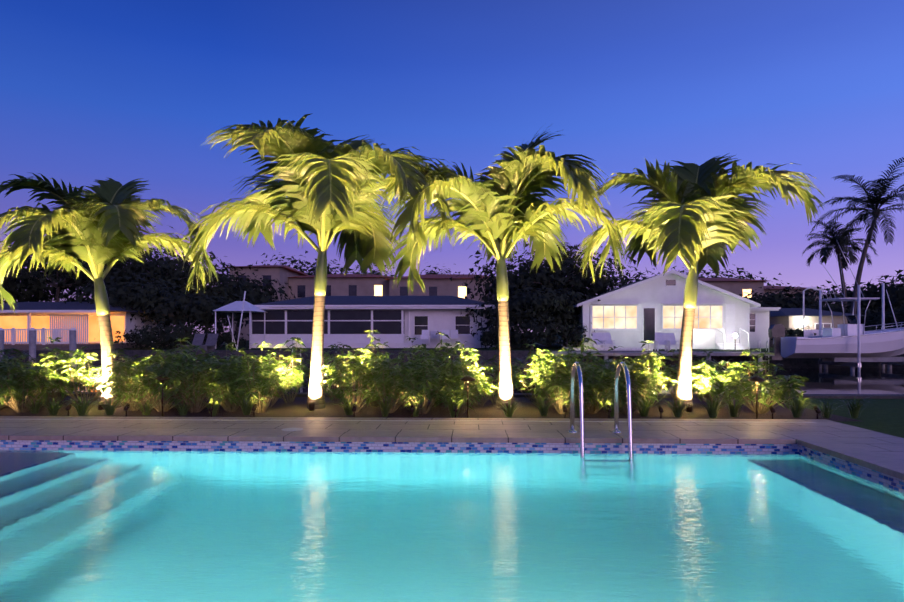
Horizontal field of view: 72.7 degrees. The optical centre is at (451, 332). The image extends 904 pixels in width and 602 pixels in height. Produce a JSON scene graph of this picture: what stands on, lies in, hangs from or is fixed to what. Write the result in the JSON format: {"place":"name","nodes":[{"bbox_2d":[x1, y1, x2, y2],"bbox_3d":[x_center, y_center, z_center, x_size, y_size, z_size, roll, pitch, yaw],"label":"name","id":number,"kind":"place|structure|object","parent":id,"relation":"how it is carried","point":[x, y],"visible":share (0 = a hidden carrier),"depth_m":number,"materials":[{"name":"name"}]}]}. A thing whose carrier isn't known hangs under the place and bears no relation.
{"place":"outdoors","nodes":[
{"label":"outdoors","id":0,"kind":"place"},
{"bbox_2d":[93,333,772,350],"bbox_3d":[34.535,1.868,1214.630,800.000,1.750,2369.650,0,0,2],"label":"bank ground","id":1,"kind":"structure","parent":0,"point":[552,348],"depth_m":36.52,"materials":[{"name":"green plant"}]},
{"bbox_2d":[0,302,167,349],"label":"house","id":2,"kind":"structure","parent":1,"relation":"on","point":[52,320],"depth_m":39.69,"materials":[{"name":"white paint"}]},
{"bbox_2d":[182,334,218,349],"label":"lounge chairs","id":3,"kind":"object","parent":1,"relation":"on","point":[211,341],"visible":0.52,"depth_m":34.79,"materials":[{"name":"fabric"}]},
{"bbox_2d":[213,291,265,348],"bbox_3d":[-12.042,-1.918,36.359,5.179,5.822,12.350,0,0,2],"label":"canopy and poles","id":4,"kind":"object","parent":1,"relation":"on","point":[241,306],"visible":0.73,"depth_m":37.70,"materials":[{"name":"white fabric"}]},
{"bbox_2d":[251,296,497,347],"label":"house","id":5,"kind":"structure","parent":1,"relation":"on","point":[394,321],"depth_m":40.25,"materials":[{"name":"white paint"}]},
{"bbox_2d":[0,226,903,349],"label":"trees","id":6,"kind":"object","parent":1,"relation":"on","point":[554,310],"depth_m":43.69,"materials":[{"name":"green plant"}]},
{"bbox_2d":[226,265,822,339],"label":"background building","id":7,"kind":"structure","parent":1,"relation":"on","point":[301,284],"depth_m":82.17,"materials":[{"name":"beige paint"}]},
{"bbox_2d":[420,330,679,350],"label":"lounge chairs","id":8,"kind":"object","parent":1,"relation":"on","point":[605,339],"visible":0.77,"depth_m":35.15,"materials":[{"name":"plastic"}]},
{"bbox_2d":[574,347,652,350],"bbox_3d":[7.701,0.841,30.338,4.392,0.304,0.080,0,0,2],"label":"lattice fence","id":9,"kind":"object","parent":1,"relation":"on","point":[627,349],"visible":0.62,"depth_m":30.29,"materials":[{"name":"white wood"}]},
{"bbox_2d":[561,270,780,349],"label":"white gable house","id":10,"kind":"structure","parent":1,"relation":"on","point":[633,314],"depth_m":37.58,"materials":[{"name":"paint"}]},
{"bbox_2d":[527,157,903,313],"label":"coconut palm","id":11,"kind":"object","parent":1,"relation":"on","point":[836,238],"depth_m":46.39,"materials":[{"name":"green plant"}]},
{"bbox_2d":[697,320,806,349],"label":"house lamps","id":12,"kind":"object","parent":1,"relation":"on","point":[734,335],"visible":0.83,"depth_m":35.86,"materials":[{"name":"white metal"}]},
{"bbox_2d":[803,287,823,330],"bbox_3d":[21.365,-0.847,36.350,1.139,3.680,0.240,0,0,2],"label":"lamp pole","id":13,"kind":"object","parent":1,"relation":"on","point":[814,288],"visible":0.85,"depth_m":36.34,"materials":[{"name":"white metal"}]},
{"bbox_2d":[769,308,866,346],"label":"house","id":14,"kind":"structure","parent":1,"relation":"on","point":[788,318],"depth_m":39.34,"materials":[{"name":"paint"}]},
{"bbox_2d":[0,430,903,479],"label":"pool coping","id":15,"kind":"object","parent":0,"point":[890,466],"visible":1,"depth_m":6.68,"materials":[{"name":"beige stone"}]},
{"bbox_2d":[0,440,903,493],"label":"pool tile band","id":16,"kind":"object","parent":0,"point":[886,480],"visible":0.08,"depth_m":6.64,"materials":[{"name":"blue tile"}]},
{"bbox_2d":[0,0,903,332],"label":"sky","id":17,"kind":"structure","parent":0,"point":[123,91],"materials":[{"name":"blue"}]},
{"bbox_2d":[4,350,903,398],"bbox_3d":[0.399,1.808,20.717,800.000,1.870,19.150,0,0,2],"label":"seawalls","id":18,"kind":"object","parent":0,"point":[784,362],"depth_m":29.86,"materials":[{"name":"concrete"}]},
{"bbox_2d":[25,367,903,393],"bbox_3d":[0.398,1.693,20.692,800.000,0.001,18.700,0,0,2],"label":"canal water","id":19,"kind":"structure","parent":0,"point":[847,381],"depth_m":21.79,"materials":[{"name":"black liquid"}]},
{"bbox_2d":[0,328,76,366],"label":"dock pilings","id":20,"kind":"object","parent":19,"relation":"in","point":[32,340],"visible":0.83,"depth_m":29.61,"materials":[{"name":"grey wood"}]},
{"bbox_2d":[292,340,768,366],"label":"dock ladders","id":21,"kind":"object","parent":19,"relation":"in","point":[758,348],"visible":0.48,"depth_m":29.61,"materials":[{"name":"metal"}]},
{"bbox_2d":[547,351,774,369],"bbox_3d":[9.597,1.823,28.783,10.018,1.840,1.800,0,0,2],"label":"dock","id":22,"kind":"object","parent":19,"relation":"in","point":[606,354],"visible":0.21,"depth_m":27.95,"materials":[{"name":"grey wood"}]},
{"bbox_2d":[818,283,903,371],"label":"lift","id":23,"kind":"object","parent":19,"relation":"in","point":[858,359],"visible":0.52,"depth_m":27.24,"materials":[{"name":"metal"}]},
{"bbox_2d":[768,244,903,359],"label":"console boat","id":24,"kind":"object","parent":23,"relation":"on","point":[840,340],"visible":0.96,"depth_m":27.06,"materials":[{"name":"plastic"}]},
{"bbox_2d":[770,398,903,437],"bbox_3d":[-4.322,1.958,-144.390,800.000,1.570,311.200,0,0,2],"label":"lawn","id":25,"kind":"structure","parent":0,"point":[885,416],"depth_m":9.04,"materials":[{"name":"green plant"}]},
{"bbox_2d":[0,396,859,420],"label":"planting bed mulch","id":26,"kind":"object","parent":25,"relation":"on","point":[297,407],"depth_m":9.01,"materials":[{"name":"brown soil"}]},
{"bbox_2d":[97,401,104,409],"bbox_3d":[-5.338,1.108,9.342,0.110,0.130,0.105,0,0,2],"label":"spotlight","id":27,"kind":"object","parent":26,"relation":"on","point":[100,407],"visible":0.62,"depth_m":9.30,"materials":[{"name":"brown metal"}]},
{"bbox_2d":[0,173,209,407],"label":"palm","id":28,"kind":"object","parent":26,"relation":"on","point":[97,230],"depth_m":9.26,"materials":[{"name":"green plant"}]},
{"bbox_2d":[154,375,170,416],"bbox_3d":[-4.049,0.881,8.585,0.216,0.585,0.216,0,0,2],"label":"path light","id":29,"kind":"object","parent":26,"relation":"on","point":[161,378],"visible":0.85,"depth_m":8.56,"materials":[{"name":"brown metal"}]},
{"bbox_2d":[308,402,314,410],"bbox_3d":[-2.113,1.108,9.249,0.110,0.130,0.105,0,0,2],"label":"spotlight","id":30,"kind":"object","parent":26,"relation":"on","point":[311,406],"visible":0.9,"depth_m":9.21,"materials":[{"name":"brown metal"}]},
{"bbox_2d":[171,113,457,408],"bbox_3d":[-2.002,-1.052,9.546,4.202,4.491,4.293,0,0,2],"label":"palm","id":31,"kind":"object","parent":26,"relation":"on","point":[328,189],"depth_m":9.10,"materials":[{"name":"green plant"}]},
{"bbox_2d":[0,330,808,414],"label":"hedge shrubs","id":32,"kind":"object","parent":26,"relation":"on","point":[185,372],"visible":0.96,"depth_m":8.99,"materials":[{"name":"green plant"}]},
{"bbox_2d":[10,394,872,417],"bbox_3d":[-1.685,1.009,8.620,15.121,0.309,0.973,0,0,2],"label":"liriope border","id":33,"kind":"object","parent":26,"relation":"on","point":[643,410],"visible":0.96,"depth_m":8.54,"materials":[{"name":"green plant"}]},
{"bbox_2d":[65,403,820,418],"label":"ground spotlights","id":34,"kind":"object","parent":26,"relation":"on","point":[564,407],"visible":0.83,"depth_m":8.44,"materials":[{"name":"brown metal"}]},
{"bbox_2d":[460,375,475,417],"bbox_3d":[0.219,0.881,8.463,0.216,0.585,0.216,0,0,2],"label":"path light","id":35,"kind":"object","parent":26,"relation":"on","point":[467,378],"visible":0.92,"depth_m":8.45,"materials":[{"name":"brown metal"}]},
{"bbox_2d":[378,127,627,409],"bbox_3d":[0.768,-0.981,9.459,3.859,4.350,3.704,0,0,2],"label":"palm","id":36,"kind":"object","parent":26,"relation":"on","point":[500,210],"depth_m":9.11,"materials":[{"name":"green plant"}]},
{"bbox_2d":[685,403,692,411],"bbox_3d":[3.512,1.108,9.089,0.110,0.130,0.105,0,0,2],"label":"spotlight","id":37,"kind":"object","parent":26,"relation":"on","point":[689,408],"visible":0.71,"depth_m":9.05,"materials":[{"name":"brown metal"}]},
{"bbox_2d":[574,153,824,410],"bbox_3d":[3.642,-0.830,9.336,3.469,4.047,3.553,0,0,2],"label":"palm","id":38,"kind":"object","parent":26,"relation":"on","point":[700,216],"depth_m":9.13,"materials":[{"name":"green plant"}]},
{"bbox_2d":[749,376,765,418],"bbox_3d":[4.147,0.881,8.350,0.216,0.585,0.216,0,0,2],"label":"path light","id":39,"kind":"object","parent":26,"relation":"on","point":[756,379],"visible":1,"depth_m":8.34,"materials":[{"name":"brown metal"}]},
{"bbox_2d":[0,416,903,460],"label":"pool deck","id":40,"kind":"structure","parent":25,"relation":"on","point":[892,446],"depth_m":7.49,"materials":[{"name":"stone"}]},
{"bbox_2d":[20,419,816,430],"bbox_3d":[-2.177,1.140,7.588,13.600,0.006,0.905,0,0,2],"label":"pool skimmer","id":41,"kind":"object","parent":40,"relation":"on","point":[291,429],"visible":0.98,"depth_m":7.97,"materials":[{"name":"stone"}]},
{"bbox_2d":[568,361,632,457],"bbox_3d":[1.619,1.271,6.681,0.610,1.911,0.791,0,0,2],"label":"pool ladder","id":42,"kind":"object","parent":40,"relation":"on","point":[576,365],"visible":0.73,"depth_m":6.51,"materials":[{"name":"silver metal"}]},
{"bbox_3d":[-1.534,1.888,3.841,10.300,1.410,5.700,0,0,2],"label":"pool","id":43,"kind":"object","parent":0,"visible":0},
{"bbox_2d":[0,450,903,601],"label":"pool water","id":44,"kind":"structure","parent":43,"relation":"in","point":[153,526],"depth_m":4.07,"materials":[{"name":"teal liquid"}]}
]}

